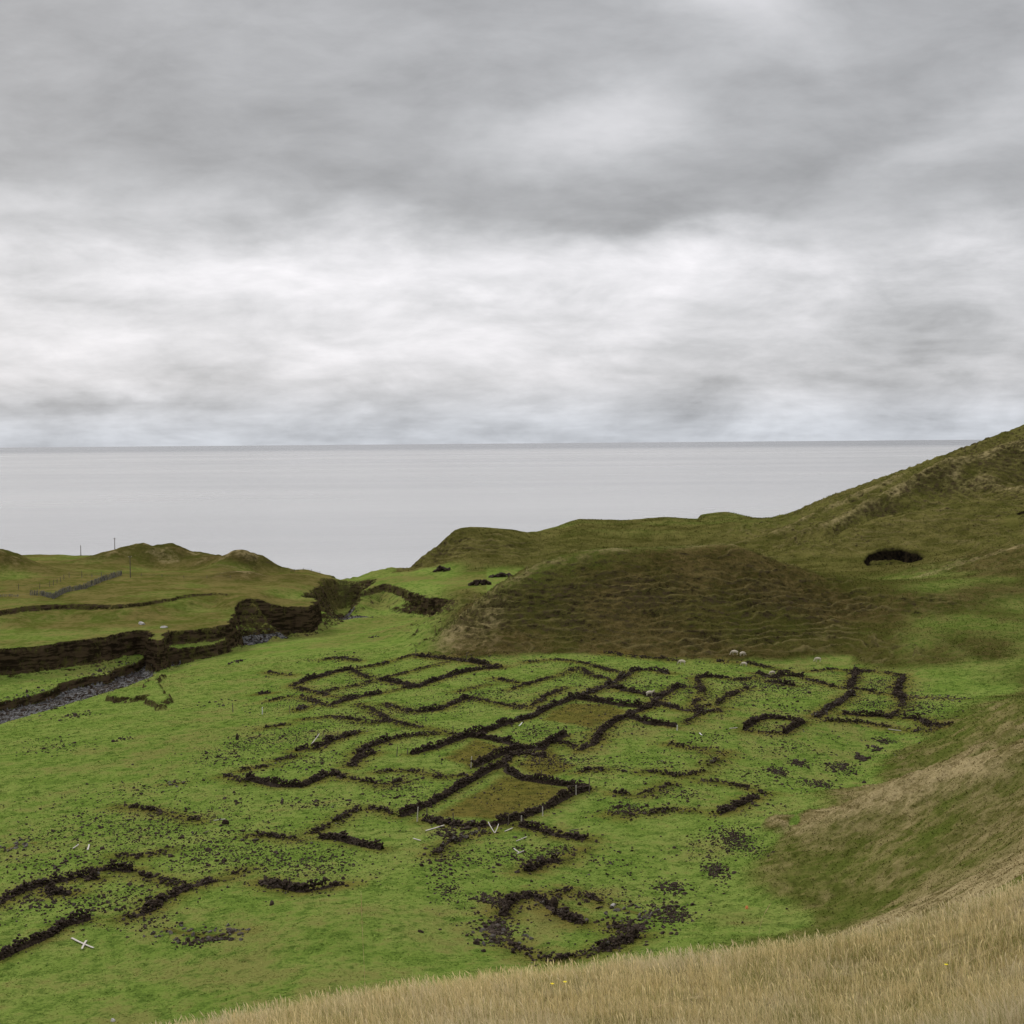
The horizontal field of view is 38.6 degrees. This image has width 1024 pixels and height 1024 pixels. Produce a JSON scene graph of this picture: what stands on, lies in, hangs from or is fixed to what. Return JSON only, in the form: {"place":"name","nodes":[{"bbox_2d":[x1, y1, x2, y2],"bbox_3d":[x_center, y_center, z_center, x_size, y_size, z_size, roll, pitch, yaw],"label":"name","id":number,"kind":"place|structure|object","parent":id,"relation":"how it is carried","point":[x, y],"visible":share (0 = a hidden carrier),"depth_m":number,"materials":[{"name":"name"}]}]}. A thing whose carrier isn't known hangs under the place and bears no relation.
{"place":"outdoors","nodes":[
{"label":"outdoors","id":0,"kind":"place"},
{"bbox_2d":[0,543,346,665],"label":"terrace","id":1,"kind":"structure","parent":0,"point":[206,593],"depth_m":334.78,"materials":[{"name":"plant"}]},
{"bbox_2d":[83,570,121,588],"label":"yard fence","id":2,"kind":"object","parent":1,"relation":"on","point":[97,580],"visible":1,"depth_m":358.85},
{"bbox_2d":[0,607,363,723],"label":"stream bed","id":3,"kind":"object","parent":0,"point":[147,669],"visible":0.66,"depth_m":261.63,"materials":[{"name":"stone"}]},
{"bbox_2d":[0,605,384,723],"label":"stream stones","id":4,"kind":"object","parent":3,"relation":"on","point":[89,691],"visible":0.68,"depth_m":256.20,"materials":[{"name":"stone"}]},
{"bbox_2d":[0,440,981,579],"bbox_3d":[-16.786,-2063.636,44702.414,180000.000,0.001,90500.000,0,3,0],"label":"sea","id":5,"kind":"structure","parent":0,"point":[340,512],"depth_m":1894.93,"materials":[{"name":"liquid"}]},
{"bbox_2d":[0,563,1023,1023],"bbox_3d":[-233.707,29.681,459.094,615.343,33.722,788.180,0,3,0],"label":"pasture","id":6,"kind":"structure","parent":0,"point":[412,607],"depth_m":149.91,"materials":[{"name":"plant"}]},
{"bbox_2d":[0,837,35,850],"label":"stone wall","id":7,"kind":"structure","parent":6,"relation":"on","point":[16,845],"depth_m":137.42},
{"bbox_2d":[0,877,47,904],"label":"stone wall","id":8,"kind":"structure","parent":6,"relation":"on","point":[22,888],"depth_m":121.26,"materials":[{"name":"stone"}]},
{"bbox_2d":[0,908,90,959],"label":"stone wall","id":9,"kind":"structure","parent":6,"relation":"on","point":[35,938],"depth_m":108.19,"materials":[{"name":"stone"}]},
{"bbox_2d":[41,882,72,894],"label":"stone wall","id":10,"kind":"structure","parent":6,"relation":"on","point":[52,888],"depth_m":120.39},
{"bbox_2d":[45,866,99,883],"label":"stone wall","id":11,"kind":"structure","parent":6,"relation":"on","point":[92,874],"depth_m":124.64,"materials":[{"name":"stone"}]},
{"bbox_2d":[97,859,133,872],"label":"stone wall","id":12,"kind":"structure","parent":6,"relation":"on","point":[125,866],"depth_m":126.96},
{"bbox_2d":[115,849,166,859],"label":"stone wall","id":13,"kind":"structure","parent":6,"relation":"on","point":[137,856],"depth_m":131.16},
{"bbox_2d":[126,895,163,918],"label":"stone wall","id":14,"kind":"structure","parent":6,"relation":"on","point":[152,904],"depth_m":114.08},
{"bbox_2d":[116,802,200,820],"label":"stone wall","id":15,"kind":"structure","parent":6,"relation":"on","point":[156,811],"depth_m":148.69,"materials":[{"name":"stone"}]},
{"bbox_2d":[131,869,186,886],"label":"stone wall","id":16,"kind":"structure","parent":6,"relation":"on","point":[161,879],"depth_m":122.89,"materials":[{"name":"stone"}]},
{"bbox_2d":[155,876,217,900],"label":"stone wall","id":17,"kind":"structure","parent":6,"relation":"on","point":[174,892],"depth_m":119.45,"materials":[{"name":"stone"}]},
{"bbox_2d":[143,921,250,943],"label":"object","id":18,"kind":"structure","parent":6,"relation":"on","point":[207,937],"depth_m":107.07,"materials":[{"name":"stone"}]},
{"bbox_2d":[218,867,247,880],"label":"stone wall","id":19,"kind":"structure","parent":6,"relation":"on","point":[235,873],"depth_m":123.64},
{"bbox_2d":[222,773,248,782],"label":"stone wall","id":20,"kind":"structure","parent":6,"relation":"on","point":[235,778],"depth_m":162.15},
{"bbox_2d":[253,830,302,840],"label":"stone wall","id":21,"kind":"structure","parent":6,"relation":"on","point":[274,836],"depth_m":135.42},
{"bbox_2d":[245,771,317,787],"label":"stone wall","id":22,"kind":"structure","parent":6,"relation":"on","point":[275,781],"depth_m":157.73,"materials":[{"name":"stone"}]},
{"bbox_2d":[258,876,344,892],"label":"stone wall","id":23,"kind":"structure","parent":6,"relation":"on","point":[297,887],"depth_m":117.77,"materials":[{"name":"stone"}]},
{"bbox_2d":[298,694,334,706],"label":"stone wall","id":24,"kind":"structure","parent":6,"relation":"on","point":[311,699],"depth_m":212.42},
{"bbox_2d":[290,665,351,685],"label":"stone wall","id":25,"kind":"structure","parent":6,"relation":"on","point":[308,678],"depth_m":239.93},
{"bbox_2d":[291,685,352,697],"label":"stone wall","id":26,"kind":"structure","parent":6,"relation":"on","point":[306,689],"depth_m":224.16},
{"bbox_2d":[314,768,346,781],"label":"stone wall","id":27,"kind":"structure","parent":6,"relation":"on","point":[323,773],"depth_m":161.07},
{"bbox_2d":[301,715,364,722],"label":"stone wall","id":28,"kind":"structure","parent":6,"relation":"on","point":[349,717],"depth_m":197.07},
{"bbox_2d":[306,805,361,833],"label":"stone wall","id":29,"kind":"structure","parent":6,"relation":"on","point":[345,814],"depth_m":140.73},
{"bbox_2d":[310,729,361,748],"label":"stone wall","id":30,"kind":"structure","parent":6,"relation":"on","point":[329,739],"depth_m":180.82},
{"bbox_2d":[315,679,373,694],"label":"stone wall","id":31,"kind":"structure","parent":6,"relation":"on","point":[351,685],"depth_m":226.70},
{"bbox_2d":[317,830,383,850],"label":"stone wall","id":32,"kind":"structure","parent":6,"relation":"on","point":[342,836],"depth_m":132.33,"materials":[{"name":"stone"}]},
{"bbox_2d":[331,689,382,704],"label":"stone wall","id":33,"kind":"structure","parent":6,"relation":"on","point":[370,693],"depth_m":214.20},
{"bbox_2d":[342,748,376,766],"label":"stone wall","id":34,"kind":"structure","parent":6,"relation":"on","point":[357,757],"depth_m":170.21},
{"bbox_2d":[356,733,388,752],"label":"stone wall","id":35,"kind":"structure","parent":6,"relation":"on","point":[372,743],"depth_m":177.25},
{"bbox_2d":[354,702,390,719],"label":"stone wall","id":36,"kind":"structure","parent":6,"relation":"on","point":[372,709],"depth_m":200.74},
{"bbox_2d":[344,776,403,786],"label":"stone wall","id":37,"kind":"structure","parent":6,"relation":"on","point":[371,781],"depth_m":157.56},
{"bbox_2d":[365,804,393,815],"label":"stone wall","id":38,"kind":"structure","parent":6,"relation":"on","point":[385,809],"depth_m":144.64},
{"bbox_2d":[356,654,414,668],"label":"stone wall","id":39,"kind":"structure","parent":6,"relation":"on","point":[383,663],"depth_m":249.41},
{"bbox_2d":[380,702,417,713],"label":"stone wall","id":40,"kind":"structure","parent":6,"relation":"on","point":[408,709],"depth_m":201.77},
{"bbox_2d":[388,730,441,740],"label":"stone wall","id":41,"kind":"structure","parent":6,"relation":"on","point":[405,735],"depth_m":181.84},
{"bbox_2d":[384,661,446,678],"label":"stone wall","id":42,"kind":"structure","parent":6,"relation":"on","point":[413,670],"depth_m":241.49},
{"bbox_2d":[371,718,461,735],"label":"stone wall","id":43,"kind":"structure","parent":6,"relation":"on","point":[404,723],"depth_m":188.61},
{"bbox_2d":[376,668,468,686],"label":"stone wall","id":44,"kind":"structure","parent":6,"relation":"on","point":[432,678],"depth_m":229.97,"materials":[{"name":"stone"}]},
{"bbox_2d":[407,768,472,778],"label":"stone wall","id":45,"kind":"structure","parent":6,"relation":"on","point":[437,776],"depth_m":160.23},
{"bbox_2d":[415,694,468,712],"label":"stone wall","id":46,"kind":"structure","parent":6,"relation":"on","point":[463,697],"depth_m":200.02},
{"bbox_2d":[398,761,505,816],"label":"stone wall","id":47,"kind":"structure","parent":6,"relation":"on","point":[457,785],"depth_m":152.02,"materials":[{"name":"stone"}]},
{"bbox_2d":[421,813,496,827],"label":"stone wall","id":48,"kind":"structure","parent":6,"relation":"on","point":[439,820],"depth_m":138.23,"materials":[{"name":"stone"}]},
{"bbox_2d":[415,651,502,667],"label":"stone wall","id":49,"kind":"structure","parent":6,"relation":"on","point":[473,660],"depth_m":246.97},
{"bbox_2d":[409,717,513,754],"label":"stone wall","id":50,"kind":"structure","parent":6,"relation":"on","point":[502,721],"depth_m":178.83,"materials":[{"name":"stone"}]},
{"bbox_2d":[431,828,491,854],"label":"stone wall","id":51,"kind":"structure","parent":6,"relation":"on","point":[452,840],"depth_m":131.93,"materials":[{"name":"stone"}]},
{"bbox_2d":[468,579,491,585],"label":"rock outcrop","id":52,"kind":"object","parent":6,"relation":"on","point":[476,582],"visible":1,"depth_m":369.21,"materials":[{"name":"stone"}]},
{"bbox_2d":[464,663,498,671],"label":"stone wall","id":53,"kind":"structure","parent":6,"relation":"on","point":[479,668],"depth_m":238.54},
{"bbox_2d":[0,636,976,965],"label":"loose stones","id":54,"kind":"object","parent":6,"relation":"on","point":[732,834],"visible":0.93,"depth_m":147.22,"materials":[{"name":"stone"}]},
{"bbox_2d":[468,729,512,744],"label":"stone wall","id":55,"kind":"structure","parent":6,"relation":"on","point":[505,739],"depth_m":177.66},
{"bbox_2d":[469,696,529,709],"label":"stone wall","id":56,"kind":"structure","parent":6,"relation":"on","point":[486,700],"depth_m":201.86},
{"bbox_2d":[471,924,533,945],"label":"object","id":57,"kind":"structure","parent":6,"relation":"on","point":[495,935],"depth_m":104.50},
{"bbox_2d":[495,890,533,916],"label":"stone wall","id":58,"kind":"structure","parent":6,"relation":"on","point":[508,901],"depth_m":112.93,"materials":[{"name":"stone"}]},
{"bbox_2d":[470,726,567,767],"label":"stone wall","id":59,"kind":"structure","parent":6,"relation":"on","point":[500,752],"depth_m":171.22,"materials":[{"name":"stone"}]},
{"bbox_2d":[500,749,548,761],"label":"stone wall","id":60,"kind":"structure","parent":6,"relation":"on","point":[541,754],"depth_m":168.62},
{"bbox_2d":[511,676,554,688],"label":"stone wall","id":61,"kind":"structure","parent":6,"relation":"on","point":[537,680],"depth_m":219.54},
{"bbox_2d":[510,686,566,708],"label":"stone wall","id":62,"kind":"structure","parent":6,"relation":"on","point":[546,695],"depth_m":203.69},
{"bbox_2d":[519,854,561,871],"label":"stone wall","id":63,"kind":"structure","parent":6,"relation":"on","point":[529,866],"depth_m":123.75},
{"bbox_2d":[511,692,574,722],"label":"stone wall","id":64,"kind":"structure","parent":6,"relation":"on","point":[539,710],"depth_m":194.30,"materials":[{"name":"stone"}]},
{"bbox_2d":[495,785,591,825],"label":"stone wall","id":65,"kind":"structure","parent":6,"relation":"on","point":[555,800],"depth_m":143.91,"materials":[{"name":"stone"}]},
{"bbox_2d":[503,762,590,786],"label":"stone wall","id":66,"kind":"structure","parent":6,"relation":"on","point":[516,773],"depth_m":155.58,"materials":[{"name":"stone"}]},
{"bbox_2d":[518,819,588,841],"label":"stone wall","id":67,"kind":"structure","parent":6,"relation":"on","point":[576,835],"depth_m":134.72,"materials":[{"name":"stone"}]},
{"bbox_2d":[504,942,606,961],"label":"stone wall","id":68,"kind":"structure","parent":6,"relation":"on","point":[558,956],"depth_m":99.71,"materials":[{"name":"stone"}]},
{"bbox_2d":[533,890,588,923],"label":"stone wall","id":69,"kind":"structure","parent":6,"relation":"on","point":[565,913],"depth_m":110.08,"materials":[{"name":"stone"}]},
{"bbox_2d":[549,738,578,749],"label":"stone wall","id":70,"kind":"structure","parent":6,"relation":"on","point":[568,743],"depth_m":173.40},
{"bbox_2d":[558,847,586,860],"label":"stone wall","id":71,"kind":"structure","parent":6,"relation":"on","point":[565,857],"depth_m":127.95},
{"bbox_2d":[548,886,601,903],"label":"stone wall","id":72,"kind":"structure","parent":6,"relation":"on","point":[593,898],"depth_m":115.71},
{"bbox_2d":[528,658,625,673],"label":"stone wall","id":73,"kind":"structure","parent":6,"relation":"on","point":[593,665],"depth_m":238.80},
{"bbox_2d":[578,766,603,772],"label":"stone wall","id":74,"kind":"structure","parent":6,"relation":"on","point":[595,769],"depth_m":160.05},
{"bbox_2d":[579,667,613,679],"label":"stone wall","id":75,"kind":"structure","parent":6,"relation":"on","point":[587,671],"depth_m":226.06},
{"bbox_2d":[574,669,633,697],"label":"stone wall","id":76,"kind":"structure","parent":6,"relation":"on","point":[620,676],"depth_m":214.19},
{"bbox_2d":[574,691,651,707],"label":"stone wall","id":77,"kind":"structure","parent":6,"relation":"on","point":[607,700],"depth_m":198.31,"materials":[{"name":"stone"}]},
{"bbox_2d":[577,703,651,749],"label":"stone wall","id":78,"kind":"structure","parent":6,"relation":"on","point":[594,740],"depth_m":182.22,"materials":[{"name":"stone"}]},
{"bbox_2d":[592,927,640,949],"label":"stone wall","id":79,"kind":"structure","parent":6,"relation":"on","point":[630,938],"depth_m":102.26,"materials":[{"name":"stone"}]},
{"bbox_2d":[606,920,637,936],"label":"stone wall","id":80,"kind":"structure","parent":6,"relation":"on","point":[615,927],"depth_m":106.36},
{"bbox_2d":[595,902,659,920],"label":"stone wall","id":81,"kind":"structure","parent":6,"relation":"on","point":[618,909],"depth_m":111.32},
{"bbox_2d":[608,683,664,695],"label":"stone wall","id":82,"kind":"structure","parent":6,"relation":"on","point":[624,688],"depth_m":208.13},
{"bbox_2d":[603,650,678,660],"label":"stone wall","id":83,"kind":"structure","parent":6,"relation":"on","point":[642,656],"depth_m":245.59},
{"bbox_2d":[613,781,674,796],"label":"stone wall","id":84,"kind":"structure","parent":6,"relation":"on","point":[622,791],"depth_m":149.60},
{"bbox_2d":[629,665,669,673],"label":"stone wall","id":85,"kind":"structure","parent":6,"relation":"on","point":[638,668],"depth_m":229.51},
{"bbox_2d":[629,711,677,727],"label":"stone wall","id":86,"kind":"structure","parent":6,"relation":"on","point":[643,719],"depth_m":183.59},
{"bbox_2d":[650,682,686,706],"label":"stone wall","id":87,"kind":"structure","parent":6,"relation":"on","point":[676,685],"depth_m":204.22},
{"bbox_2d":[649,806,695,814],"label":"stone wall","id":88,"kind":"structure","parent":6,"relation":"on","point":[666,809],"depth_m":141.92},
{"bbox_2d":[643,768,705,777],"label":"stone wall","id":89,"kind":"structure","parent":6,"relation":"on","point":[689,773],"depth_m":157.94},
{"bbox_2d":[655,700,703,712],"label":"stone wall","id":90,"kind":"structure","parent":6,"relation":"on","point":[677,706],"depth_m":193.90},
{"bbox_2d":[667,741,706,750],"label":"stone wall","id":91,"kind":"structure","parent":6,"relation":"on","point":[682,745],"depth_m":171.32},
{"bbox_2d":[683,710,706,722],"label":"stone wall","id":92,"kind":"structure","parent":6,"relation":"on","point":[699,714],"depth_m":187.80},
{"bbox_2d":[688,677,708,706],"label":"stone wall","id":93,"kind":"structure","parent":6,"relation":"on","point":[700,688],"depth_m":206.90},
{"bbox_2d":[695,671,723,677],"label":"stone wall","id":94,"kind":"structure","parent":6,"relation":"on","point":[706,674],"depth_m":221.00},
{"bbox_2d":[714,686,750,703],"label":"stone wall","id":95,"kind":"structure","parent":6,"relation":"on","point":[729,694],"depth_m":204.87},
{"bbox_2d":[700,778,767,793],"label":"stone wall","id":96,"kind":"structure","parent":6,"relation":"on","point":[742,786],"depth_m":153.54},
{"bbox_2d":[711,793,759,813],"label":"stone wall","id":97,"kind":"structure","parent":6,"relation":"on","point":[725,808],"depth_m":143.53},
{"bbox_2d":[716,658,790,671],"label":"stone wall","id":98,"kind":"structure","parent":6,"relation":"on","point":[749,662],"depth_m":241.10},
{"bbox_2d":[742,713,769,729],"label":"stone wall","id":99,"kind":"structure","parent":6,"relation":"on","point":[750,722],"depth_m":184.82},
{"bbox_2d":[744,729,782,734],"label":"stone wall","id":100,"kind":"structure","parent":6,"relation":"on","point":[763,732],"depth_m":180.09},
{"bbox_2d":[756,670,804,677],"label":"stone wall","id":101,"kind":"structure","parent":6,"relation":"on","point":[779,673],"depth_m":227.57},
{"bbox_2d":[765,678,795,685],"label":"stone wall","id":102,"kind":"structure","parent":6,"relation":"on","point":[787,682],"depth_m":216.23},
{"bbox_2d":[769,713,799,720],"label":"stone wall","id":103,"kind":"structure","parent":6,"relation":"on","point":[774,716],"depth_m":189.25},
{"bbox_2d":[782,718,805,733],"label":"stone wall","id":104,"kind":"structure","parent":6,"relation":"on","point":[793,725],"depth_m":183.82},
{"bbox_2d":[801,678,837,687],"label":"stone wall","id":105,"kind":"structure","parent":6,"relation":"on","point":[831,685],"depth_m":217.90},
{"bbox_2d":[811,689,858,717],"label":"stone wall","id":106,"kind":"structure","parent":6,"relation":"on","point":[838,701],"depth_m":198.32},
{"bbox_2d":[846,664,862,687],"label":"stone wall","id":107,"kind":"structure","parent":6,"relation":"on","point":[852,680],"depth_m":221.93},
{"bbox_2d":[836,686,894,695],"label":"stone wall","id":108,"kind":"structure","parent":6,"relation":"on","point":[867,690],"depth_m":210.50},
{"bbox_2d":[842,709,893,718],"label":"stone wall","id":109,"kind":"structure","parent":6,"relation":"on","point":[874,714],"depth_m":192.40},
{"bbox_2d":[825,716,932,731],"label":"stone wall","id":110,"kind":"structure","parent":6,"relation":"on","point":[881,725],"depth_m":188.10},
{"bbox_2d":[858,668,906,676],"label":"stone wall","id":111,"kind":"structure","parent":6,"relation":"on","point":[885,672],"depth_m":226.25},
{"bbox_2d":[887,699,909,716],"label":"stone wall","id":112,"kind":"structure","parent":6,"relation":"on","point":[901,704],"depth_m":196.30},
{"bbox_2d":[889,675,909,699],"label":"stone wall","id":113,"kind":"structure","parent":6,"relation":"on","point":[897,691],"depth_m":209.73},
{"bbox_2d":[902,712,932,725],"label":"stone wall","id":114,"kind":"structure","parent":6,"relation":"on","point":[925,721],"depth_m":188.94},
{"bbox_2d":[906,694,970,700],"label":"stone wall","id":115,"kind":"structure","parent":6,"relation":"on","point":[936,697],"depth_m":202.25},
{"bbox_2d":[0,0,1023,447],"label":"sky","id":116,"kind":"structure","parent":0,"point":[223,222],"materials":[{"name":"grey"}]},
{"bbox_2d":[265,427,1023,1023],"bbox_3d":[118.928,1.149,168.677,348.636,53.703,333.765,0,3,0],"label":"hillside","id":117,"kind":"structure","parent":0,"point":[893,649],"depth_m":117.00,"materials":[{"name":"plant"}]},
{"bbox_2d":[142,875,1023,1023],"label":"dry grass","id":118,"kind":"structure","parent":117,"relation":"on","point":[871,938],"depth_m":23.78,"materials":[{"name":"plant"}]},
{"bbox_2d":[433,544,860,664],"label":"mound","id":119,"kind":"object","parent":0,"point":[716,604],"visible":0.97,"depth_m":263.82,"materials":[{"name":"plant"}]},
{"bbox_2d":[397,424,1023,609],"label":"headland","id":120,"kind":"structure","parent":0,"point":[897,553],"depth_m":419.34,"materials":[{"name":"plant"}]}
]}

